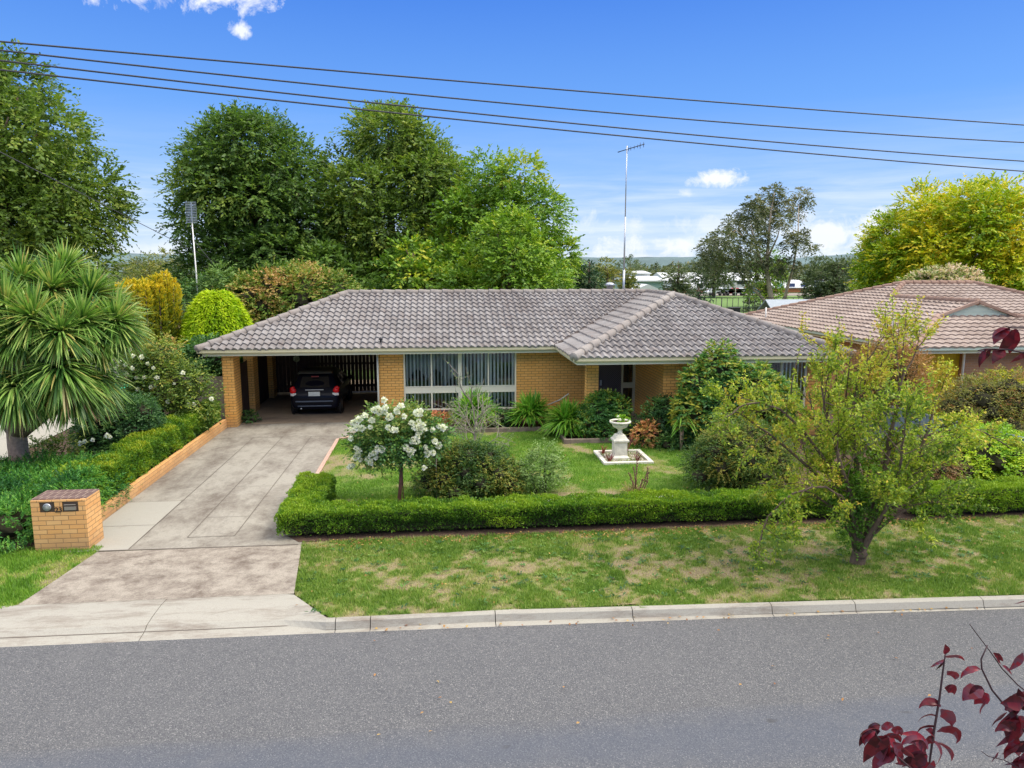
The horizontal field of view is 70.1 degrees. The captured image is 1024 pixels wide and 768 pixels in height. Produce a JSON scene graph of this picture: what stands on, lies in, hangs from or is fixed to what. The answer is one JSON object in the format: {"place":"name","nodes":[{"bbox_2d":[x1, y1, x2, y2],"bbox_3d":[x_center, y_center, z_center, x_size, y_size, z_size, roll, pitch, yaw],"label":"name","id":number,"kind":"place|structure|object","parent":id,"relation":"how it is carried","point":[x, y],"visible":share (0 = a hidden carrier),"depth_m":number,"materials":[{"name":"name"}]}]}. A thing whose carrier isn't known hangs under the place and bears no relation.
{"place":"outdoors","nodes":[
{"label":"outdoors","id":0,"kind":"place"},
{"bbox_2d":[0,415,73,457],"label":"neighbour driveway","id":1,"kind":"structure","parent":0,"point":[3,444],"depth_m":21.56,"materials":[{"name":"concrete"}]},
{"bbox_2d":[0,544,103,608],"bbox_3d":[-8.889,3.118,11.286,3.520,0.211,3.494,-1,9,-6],"label":"grass","id":2,"kind":"structure","parent":0,"point":[21,583],"depth_m":12.14,"materials":[{"name":"green plant"}]},
{"bbox_2d":[17,545,301,604],"bbox_3d":[-5.386,3.070,11.961,3.967,0.078,2.230,-1,9,-6],"label":"driveway apron","id":3,"kind":"object","parent":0,"point":[172,573],"visible":1,"depth_m":11.78,"materials":[{"name":"concrete"}]},
{"bbox_2d":[78,422,356,551],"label":"driveway","id":4,"kind":"structure","parent":0,"point":[175,527],"depth_m":16.92,"materials":[{"name":"concrete"}]},
{"bbox_2d":[70,501,180,551],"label":"driveway slab","id":5,"kind":"structure","parent":4,"relation":"on","point":[120,532],"depth_m":14.37,"materials":[{"name":"concrete"}]},
{"bbox_2d":[103,436,310,550],"bbox_3d":[-6.327,2.254,17.337,4.060,0.001,8.817,-1,9,-6],"label":"driveway joint","id":6,"kind":"object","parent":4,"relation":"on","point":[213,509],"visible":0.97,"depth_m":14.41,"materials":[{"name":"grey concrete"}]},
{"bbox_2d":[241,380,377,423],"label":"carport floor","id":7,"kind":"structure","parent":0,"point":[276,409],"depth_m":25.52,"materials":[{"name":"grey concrete"}]},
{"bbox_2d":[240,355,290,416],"bbox_3d":[-9.493,-0.380,28.282,0.160,1.869,9.400,-1,9,-6],"label":"paling fence","id":8,"kind":"object","parent":7,"relation":"on","point":[263,379],"visible":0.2,"depth_m":26.79,"materials":[{"name":"wood"}]},
{"bbox_2d":[290,367,351,413],"bbox_3d":[-6.847,0.091,26.442,2.020,1.535,3.942,-1,9,-6],"label":"parked car","id":9,"kind":"object","parent":7,"relation":"on","point":[321,388],"visible":1,"depth_m":24.73,"materials":[{"name":"black paint"}]},
{"bbox_2d":[37,274,851,629],"bbox_3d":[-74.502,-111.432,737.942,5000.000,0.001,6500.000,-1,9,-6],"label":"ground","id":10,"kind":"structure","parent":0,"point":[373,376],"depth_m":28.16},
{"bbox_2d":[0,38,148,287],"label":"elm tree","id":11,"kind":"object","parent":10,"relation":"on","point":[38,210],"visible":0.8,"depth_m":36.95,"materials":[{"name":"green plant"}]},
{"bbox_2d":[0,599,165,646],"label":"kerb","id":12,"kind":"structure","parent":10,"relation":"on","point":[68,620],"depth_m":10.18,"materials":[{"name":"concrete"}]},
{"bbox_2d":[122,252,170,280],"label":"tree","id":13,"kind":"object","parent":10,"relation":"on","point":[151,272],"visible":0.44,"depth_m":122.08,"materials":[{"name":"green plant"}]},
{"bbox_2d":[114,269,183,383],"bbox_3d":[-13.983,-1.940,28.267,2.618,4.991,2.297,-1,9,-6],"label":"golden yew","id":14,"kind":"object","parent":10,"relation":"on","point":[157,293],"visible":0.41,"depth_m":27.66,"materials":[{"name":"yellow plant"}]},
{"bbox_2d":[140,332,192,408],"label":"rust bush","id":15,"kind":"object","parent":10,"relation":"on","point":[174,342],"visible":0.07,"depth_m":25.80,"materials":[{"name":"green plant"}]},
{"bbox_2d":[176,288,252,357],"bbox_3d":[-11.646,-1.712,29.090,3.604,4.231,3.532,-1,9,-6],"label":"lime conifer","id":16,"kind":"object","parent":10,"relation":"on","point":[222,311],"visible":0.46,"depth_m":28.11,"materials":[{"name":"green plant"}]},
{"bbox_2d":[173,258,262,322],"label":"bush","id":17,"kind":"object","parent":10,"relation":"on","point":[190,295],"visible":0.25,"depth_m":32.31,"materials":[{"name":"green plant"}]},
{"bbox_2d":[139,594,335,640],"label":"kerb","id":18,"kind":"structure","parent":10,"relation":"on","point":[232,613],"depth_m":10.29,"materials":[{"name":"concrete"}]},
{"bbox_2d":[151,97,344,300],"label":"elm tree","id":19,"kind":"object","parent":10,"relation":"on","point":[242,187],"visible":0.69,"depth_m":42.59,"materials":[{"name":"green plant"}]},
{"bbox_2d":[200,257,370,356],"bbox_3d":[-9.939,-3.078,33.400,9.478,5.601,5.603,-1,9,-6],"label":"photinia bush","id":20,"kind":"object","parent":10,"relation":"on","point":[270,292],"visible":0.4,"depth_m":32.13,"materials":[{"name":"green plant"}]},
{"bbox_2d":[288,233,387,289],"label":"bush","id":21,"kind":"object","parent":10,"relation":"on","point":[328,245],"visible":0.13,"depth_m":42.64,"materials":[{"name":"green plant"}]},
{"bbox_2d":[335,616,370,632],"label":"kerb","id":22,"kind":"structure","parent":10,"relation":"on","point":[354,624],"depth_m":10.16,"materials":[{"name":"concrete"}]},
{"bbox_2d":[292,96,481,289],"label":"elm tree","id":23,"kind":"object","parent":10,"relation":"on","point":[408,158],"visible":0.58,"depth_m":44.71,"materials":[{"name":"green plant"}]},
{"bbox_2d":[360,229,464,289],"bbox_3d":[-5.383,-4.885,40.376,6.104,7.228,5.992,-1,9,-6],"label":"maple tree","id":24,"kind":"object","parent":10,"relation":"on","point":[421,273],"visible":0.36,"depth_m":39.44,"materials":[{"name":"green plant"}]},
{"bbox_2d":[370,610,495,630],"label":"kerb","id":25,"kind":"structure","parent":10,"relation":"on","point":[485,618],"depth_m":10.26,"materials":[{"name":"concrete"}]},
{"bbox_2d":[83,259,847,282],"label":"tree belt","id":26,"kind":"object","parent":10,"relation":"on","point":[666,268],"visible":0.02,"depth_m":223.78,"materials":[{"name":"green plant"}]},
{"bbox_2d":[418,143,588,288],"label":"lime tree","id":27,"kind":"object","parent":10,"relation":"on","point":[505,186],"visible":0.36,"depth_m":42.70,"materials":[{"name":"green plant"}]},
{"bbox_2d":[431,201,579,289],"bbox_3d":[-0.324,-5.274,38.858,8.348,8.693,7.892,-1,9,-6],"label":"maple tree","id":28,"kind":"object","parent":10,"relation":"on","point":[518,252],"visible":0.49,"depth_m":37.02,"materials":[{"name":"green plant"}]},
{"bbox_2d":[194,282,856,436],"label":"brick house","id":29,"kind":"structure","parent":10,"relation":"on","point":[507,346],"depth_m":23.78,"materials":[{"name":"grey tile"}]},
{"bbox_2d":[276,355,376,392],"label":"slatted gate","id":30,"kind":"structure","parent":29,"relation":"attached to","point":[284,380],"depth_m":28.96,"materials":[{"name":"black metal"}]},
{"bbox_2d":[403,353,515,409],"bbox_3d":[-1.690,-0.110,23.899,3.670,1.915,0.141,-1,9,-6],"label":"window","id":31,"kind":"structure","parent":29,"relation":"in","point":[494,388],"depth_m":23.89,"materials":[{"name":"glass"}]},
{"bbox_2d":[598,365,620,398],"bbox_3d":[3.255,-0.083,24.352,0.790,2.170,0.090,-1,9,-6],"label":"front door","id":32,"kind":"structure","parent":29,"relation":"in","point":[609,375],"depth_m":24.34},
{"bbox_2d":[618,142,644,288],"bbox_3d":[4.507,-6.167,27.958,1.014,5.943,0.436,3,9,19],"label":"antenna mast","id":33,"kind":"object","parent":29,"relation":"on","point":[623,285],"visible":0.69,"depth_m":27.93,"materials":[{"name":"grey metal"}]},
{"bbox_2d":[705,362,806,407],"bbox_3d":[7.228,0.021,21.740,3.150,1.500,0.137,-1,9,-6],"label":"window","id":34,"kind":"structure","parent":29,"relation":"in","point":[781,363],"depth_m":21.81,"materials":[{"name":"grey glass"}]},
{"bbox_2d":[495,606,633,626],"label":"kerb","id":35,"kind":"structure","parent":10,"relation":"on","point":[515,617],"depth_m":10.41,"materials":[{"name":"concrete"}]},
{"bbox_2d":[573,259,606,288],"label":"dark conifer","id":36,"kind":"object","parent":10,"relation":"on","point":[589,277],"visible":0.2,"depth_m":45.03,"materials":[{"name":"green plant"}]},
{"bbox_2d":[595,256,622,288],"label":"tree","id":37,"kind":"object","parent":10,"relation":"on","point":[609,267],"visible":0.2,"depth_m":60.32,"materials":[{"name":"green plant"}]},
{"bbox_2d":[617,267,639,288],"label":"tree","id":38,"kind":"object","parent":10,"relation":"on","point":[629,281],"visible":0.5,"depth_m":62.38,"materials":[{"name":"green plant"}]},
{"bbox_2d":[609,254,649,279],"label":"tree","id":39,"kind":"object","parent":10,"relation":"on","point":[635,262],"visible":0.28,"depth_m":200.60,"materials":[{"name":"green plant"}]},
{"bbox_2d":[658,261,698,297],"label":"tree","id":40,"kind":"object","parent":10,"relation":"on","point":[678,286],"visible":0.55,"depth_m":75.70,"materials":[{"name":"green plant"}]},
{"bbox_2d":[631,602,773,621],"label":"kerb","id":41,"kind":"structure","parent":10,"relation":"on","point":[700,611],"depth_m":10.54,"materials":[{"name":"concrete"}]},
{"bbox_2d":[691,182,823,311],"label":"gum tree","id":42,"kind":"object","parent":10,"relation":"on","point":[757,217],"visible":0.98,"depth_m":84.27,"materials":[{"name":"green plant"}]},
{"bbox_2d":[741,245,790,305],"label":"tree","id":43,"kind":"object","parent":10,"relation":"on","point":[763,292],"visible":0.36,"depth_m":94.44,"materials":[{"name":"green plant"}]},
{"bbox_2d":[769,600,856,616],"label":"kerb","id":44,"kind":"structure","parent":10,"relation":"on","point":[806,608],"depth_m":10.64,"materials":[{"name":"concrete"}]},
{"bbox_2d":[797,254,856,298],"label":"tree","id":45,"kind":"object","parent":10,"relation":"on","point":[831,286],"visible":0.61,"depth_m":82.40,"materials":[{"name":"green plant"}]},
{"bbox_2d":[744,280,1023,414],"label":"neighbour house","id":46,"kind":"structure","parent":10,"relation":"on","point":[978,313],"depth_m":28.06,"materials":[{"name":"brown tile"}]},
{"bbox_2d":[852,596,984,613],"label":"kerb","id":47,"kind":"structure","parent":10,"relation":"on","point":[862,606],"depth_m":10.74,"materials":[{"name":"concrete"}]},
{"bbox_2d":[841,170,1023,291],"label":"yellow tree","id":48,"kind":"object","parent":10,"relation":"on","point":[949,228],"visible":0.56,"depth_m":49.27,"materials":[{"name":"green plant"}]},
{"bbox_2d":[895,262,996,284],"bbox_3d":[24.221,-4.156,41.022,6.699,5.348,4.935,-1,9,-6],"label":"hydrangea tree","id":49,"kind":"object","parent":10,"relation":"on","point":[948,272],"visible":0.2,"depth_m":39.98,"materials":[{"name":"beige plant"}]},
{"bbox_2d":[979,595,1023,609],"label":"kerb","id":50,"kind":"structure","parent":10,"relation":"on","point":[1000,602],"depth_m":10.82,"materials":[{"name":"concrete"}]},
{"bbox_2d":[0,608,1023,767],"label":"road","id":51,"kind":"structure","parent":0,"point":[657,694],"depth_m":8.59,"materials":[{"name":"grey asphalt"}]},
{"bbox_2d":[0,410,1023,550],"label":"garden bed","id":52,"kind":"object","parent":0,"point":[712,523],"visible":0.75,"depth_m":14.20,"materials":[{"name":"brown soil"}]},
{"bbox_2d":[30,489,103,551],"bbox_3d":[-7.995,2.455,13.136,0.910,0.975,0.592,-1,9,-6],"label":"brick letterbox","id":53,"kind":"object","parent":52,"relation":"on","point":[66,519],"visible":1,"depth_m":12.89,"materials":[{"name":"orange brick"}]},
{"bbox_2d":[28,423,111,461],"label":"rose bush","id":54,"kind":"object","parent":52,"relation":"on","point":[47,444],"visible":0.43,"depth_m":17.25,"materials":[{"name":"green plant"}]},
{"bbox_2d":[0,449,140,554],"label":"juniper","id":55,"kind":"object","parent":52,"relation":"on","point":[17,483],"visible":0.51,"depth_m":14.37,"materials":[{"name":"green plant"}]},
{"bbox_2d":[32,464,116,517],"bbox_3d":[-8.604,2.165,14.331,1.456,1.219,1.930,-1,9,-6],"label":"juniper","id":56,"kind":"object","parent":52,"relation":"on","point":[68,484],"visible":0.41,"depth_m":14.18,"materials":[{"name":"green plant"}]},
{"bbox_2d":[0,237,156,464],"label":"cordyline","id":57,"kind":"object","parent":52,"relation":"on","point":[67,320],"visible":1,"depth_m":15.40,"materials":[{"name":"green plant"}]},
{"bbox_2d":[47,459,118,502],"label":"shrub","id":58,"kind":"object","parent":52,"relation":"on","point":[73,464],"visible":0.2,"depth_m":14.97,"materials":[{"name":"green plant"}]},
{"bbox_2d":[64,388,168,456],"bbox_3d":[-10.129,1.105,18.771,2.491,1.973,2.392,-1,9,-6],"label":"clipped ball","id":59,"kind":"object","parent":52,"relation":"on","point":[143,414],"visible":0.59,"depth_m":18.22,"materials":[{"name":"green plant"}]},
{"bbox_2d":[72,399,221,494],"bbox_3d":[-9.113,1.508,19.001,1.026,1.018,7.827,-1,9,-6],"label":"box hedge","id":60,"kind":"object","parent":52,"relation":"on","point":[148,449],"visible":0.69,"depth_m":17.60,"materials":[{"name":"green plant"}]},
{"bbox_2d":[101,419,226,520],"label":"retaining wall","id":61,"kind":"structure","parent":52,"relation":"on","point":[157,472],"depth_m":17.62,"materials":[{"name":"brick"}]},
{"bbox_2d":[109,329,230,429],"bbox_3d":[-10.171,0.055,21.024,3.846,3.356,2.333,-1,9,-6],"label":"rose bush","id":62,"kind":"object","parent":52,"relation":"on","point":[155,370],"visible":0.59,"depth_m":20.75,"materials":[{"name":"green plant"}]},
{"bbox_2d":[163,332,242,398],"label":"dark bush","id":63,"kind":"object","parent":52,"relation":"on","point":[216,362],"visible":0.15,"depth_m":25.14,"materials":[{"name":"green plant"}]},
{"bbox_2d":[182,376,224,418],"bbox_3d":[-9.913,0.500,23.765,1.520,1.537,0.160,-1,9,-6],"label":"paling fence","id":64,"kind":"object","parent":52,"relation":"on","point":[220,379],"visible":0.12,"depth_m":23.66,"materials":[{"name":"grey wood"}]},
{"bbox_2d":[408,437,529,499],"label":"azalea bush","id":65,"kind":"object","parent":52,"relation":"on","point":[470,466],"visible":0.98,"depth_m":15.75,"materials":[{"name":"green plant"}]},
{"bbox_2d":[448,387,502,427],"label":"strappy plant","id":66,"kind":"object","parent":52,"relation":"on","point":[474,402],"visible":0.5,"depth_m":22.49,"materials":[{"name":"green plant"}]},
{"bbox_2d":[437,426,550,433],"bbox_3d":[-0.743,1.421,22.329,4.060,0.150,0.120,-1,9,-6],"label":"timber sleeper","id":67,"kind":"object","parent":52,"relation":"on","point":[512,429],"visible":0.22,"depth_m":22.33,"materials":[{"name":"brown wood"}]},
{"bbox_2d":[484,406,521,427],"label":"groundcover clump","id":68,"kind":"object","parent":52,"relation":"on","point":[503,419],"visible":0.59,"depth_m":22.87,"materials":[{"name":"green plant"}]},
{"bbox_2d":[505,388,557,427],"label":"strappy plant","id":69,"kind":"object","parent":52,"relation":"on","point":[530,409],"visible":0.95,"depth_m":22.68,"materials":[{"name":"green plant"}]},
{"bbox_2d":[511,435,572,493],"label":"variegated shrub","id":70,"kind":"object","parent":52,"relation":"on","point":[547,464],"visible":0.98,"depth_m":16.09,"materials":[{"name":"green plant"}]},
{"bbox_2d":[536,395,593,440],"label":"strappy plant","id":71,"kind":"object","parent":52,"relation":"on","point":[565,414],"visible":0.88,"depth_m":21.44,"materials":[{"name":"green plant"}]},
{"bbox_2d":[273,471,874,537],"bbox_3d":[1.375,2.285,15.216,11.976,0.666,2.818,-1,9,-6],"label":"box hedge","id":72,"kind":"object","parent":52,"relation":"on","point":[307,505],"visible":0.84,"depth_m":14.00,"materials":[{"name":"green plant"}]},
{"bbox_2d":[573,388,637,440],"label":"shrub","id":73,"kind":"object","parent":52,"relation":"on","point":[600,412],"visible":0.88,"depth_m":21.08,"materials":[{"name":"green plant"}]},
{"bbox_2d":[618,452,649,492],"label":"dried plant","id":74,"kind":"object","parent":52,"relation":"on","point":[641,485],"visible":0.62,"depth_m":16.19,"materials":[{"name":"brown plant"}]},
{"bbox_2d":[629,417,662,448],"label":"red shrub","id":75,"kind":"object","parent":52,"relation":"on","point":[642,435],"visible":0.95,"depth_m":20.34,"materials":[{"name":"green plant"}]},
{"bbox_2d":[630,392,681,441],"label":"laurel bush","id":76,"kind":"object","parent":52,"relation":"on","point":[658,410],"visible":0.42,"depth_m":20.70,"materials":[{"name":"green plant"}]},
{"bbox_2d":[296,437,1022,609],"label":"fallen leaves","id":77,"kind":"object","parent":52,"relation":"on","point":[642,534],"visible":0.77,"depth_m":13.70,"materials":[{"name":"brown plant"}]},
{"bbox_2d":[654,422,712,451],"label":"bush","id":78,"kind":"object","parent":52,"relation":"on","point":[672,443],"visible":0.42,"depth_m":20.12,"materials":[{"name":"green plant"}]},
{"bbox_2d":[667,337,760,439],"bbox_3d":[5.542,0.253,20.128,2.694,3.164,1.696,-1,9,-6],"label":"rhododendron","id":79,"kind":"object","parent":52,"relation":"on","point":[692,402],"visible":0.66,"depth_m":19.74,"materials":[{"name":"green plant"}]},
{"bbox_2d":[674,413,805,491],"bbox_3d":[5.219,1.497,16.543,3.054,1.848,2.371,-1,9,-6],"label":"dark bush","id":80,"kind":"object","parent":52,"relation":"on","point":[708,453],"visible":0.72,"depth_m":16.06,"materials":[{"name":"green plant"}]},
{"bbox_2d":[737,359,803,434],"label":"rhododendron","id":81,"kind":"object","parent":52,"relation":"on","point":[772,414],"visible":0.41,"depth_m":19.88,"materials":[{"name":"green plant"}]},
{"bbox_2d":[832,336,950,422],"bbox_3d":[10.732,0.089,20.707,3.206,3.305,2.382,3,9,17],"label":"rust conifer","id":82,"kind":"object","parent":52,"relation":"on","point":[912,373],"visible":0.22,"depth_m":20.38,"materials":[{"name":"green plant"}]},
{"bbox_2d":[860,432,979,481],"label":"brown bush","id":83,"kind":"object","parent":52,"relation":"on","point":[950,472],"visible":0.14,"depth_m":16.25,"materials":[{"name":"green plant"}]},
{"bbox_2d":[856,405,1023,475],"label":"panel fence","id":84,"kind":"object","parent":52,"relation":"on","point":[923,421],"visible":0.09,"depth_m":19.44,"materials":[{"name":"metal"}]},
{"bbox_2d":[896,475,1023,515],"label":"box hedge","id":85,"kind":"object","parent":52,"relation":"on","point":[1004,493],"visible":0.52,"depth_m":14.70,"materials":[{"name":"green plant"}]},
{"bbox_2d":[897,363,1023,435],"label":"weeping maple","id":86,"kind":"object","parent":52,"relation":"on","point":[1003,399],"visible":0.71,"depth_m":18.92,"materials":[{"name":"green plant"}]},
{"bbox_2d":[923,421,1023,480],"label":"bright bush","id":87,"kind":"object","parent":52,"relation":"on","point":[990,460],"visible":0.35,"depth_m":16.93,"materials":[{"name":"green plant"}]},
{"bbox_2d":[0,41,1023,125],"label":"power cable","id":88,"kind":"object","parent":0,"point":[473,82],"visible":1,"depth_m":9.88,"materials":[{"name":"black rubber"}]},
{"bbox_2d":[0,49,1023,142],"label":"power cable","id":89,"kind":"object","parent":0,"point":[471,99],"visible":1,"depth_m":9.90,"materials":[{"name":"black rubber"}]},
{"bbox_2d":[0,60,1023,161],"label":"power cable","id":90,"kind":"object","parent":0,"point":[471,112],"visible":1,"depth_m":9.93,"materials":[{"name":"black rubber"}]},
{"bbox_2d":[0,69,1023,171],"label":"power cable","id":91,"kind":"object","parent":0,"point":[472,120],"visible":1,"depth_m":9.95,"materials":[{"name":"black rubber"}]},
{"bbox_2d":[0,0,1023,260],"label":"sky","id":92,"kind":"structure","parent":0,"point":[943,59],"materials":[{"name":"blue"}]},
{"bbox_2d":[321,430,763,502],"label":"front lawn","id":93,"kind":"structure","parent":0,"point":[366,476],"depth_m":17.82,"materials":[{"name":"green plant"}]},
{"bbox_2d":[339,395,462,501],"bbox_3d":[-2.327,1.369,15.296,2.588,2.454,1.606,-1,9,-6],"label":"standard rose","id":94,"kind":"object","parent":93,"relation":"on","point":[414,430],"visible":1,"depth_m":14.93,"materials":[{"name":"white plant"}]},
{"bbox_2d":[430,358,514,452],"bbox_3d":[-1.041,0.592,19.405,2.234,2.732,2.379,-6,11,-34],"label":"bare shrub","id":95,"kind":"object","parent":93,"relation":"on","point":[476,424],"visible":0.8,"depth_m":19.39,"materials":[{"name":"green plant"}]},
{"bbox_2d":[593,449,653,464],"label":"stone kerb","id":96,"kind":"structure","parent":93,"relation":"on","point":[604,461],"depth_m":19.08,"materials":[{"name":"grey stone"}]},
{"bbox_2d":[609,419,630,459],"bbox_3d":[2.834,1.469,19.188,0.570,1.035,0.570,-1,9,-6],"label":"stone urn","id":97,"kind":"object","parent":96,"relation":"on","point":[620,440],"visible":0.98,"depth_m":19.05,"materials":[{"name":"white stone"}]},
{"bbox_2d":[82,252,1017,274],"bbox_3d":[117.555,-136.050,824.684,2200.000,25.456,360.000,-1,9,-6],"label":"hills","id":98,"kind":"structure","parent":0,"point":[662,261],"depth_m":700.17,"materials":[{"name":"green plant"}]},
{"bbox_2d":[614,276,664,289],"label":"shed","id":99,"kind":"structure","parent":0,"point":[653,281],"depth_m":96.59,"materials":[{"name":"white metal"}]},
{"bbox_2d":[294,513,1023,617],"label":"verge lawn","id":100,"kind":"structure","parent":0,"point":[706,570],"depth_m":11.93,"materials":[{"name":"green plant"}]},
{"bbox_2d":[699,289,1023,575],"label":"street tree","id":101,"kind":"object","parent":100,"relation":"on","point":[850,429],"visible":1,"depth_m":11.70,"materials":[{"name":"green plant"}]},
{"bbox_2d":[701,296,803,312],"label":"sports oval","id":102,"kind":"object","parent":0,"point":[734,299],"depth_m":112.69,"materials":[{"name":"green plant"}]},
{"bbox_2d":[689,249,737,296],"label":"tree","id":103,"kind":"object","parent":102,"relation":"on","point":[704,283],"visible":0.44,"depth_m":127.81,"materials":[{"name":"green plant"}]},
{"bbox_2d":[757,299,808,309],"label":"garden shed","id":104,"kind":"structure","parent":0,"point":[769,303],"depth_m":42.42,"materials":[{"name":"beige paint"}]},
{"bbox_2d":[859,326,1023,767],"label":"plum tree","id":105,"kind":"object","parent":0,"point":[881,750],"visible":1,"depth_m":2.62,"materials":[{"name":"purple plant"}]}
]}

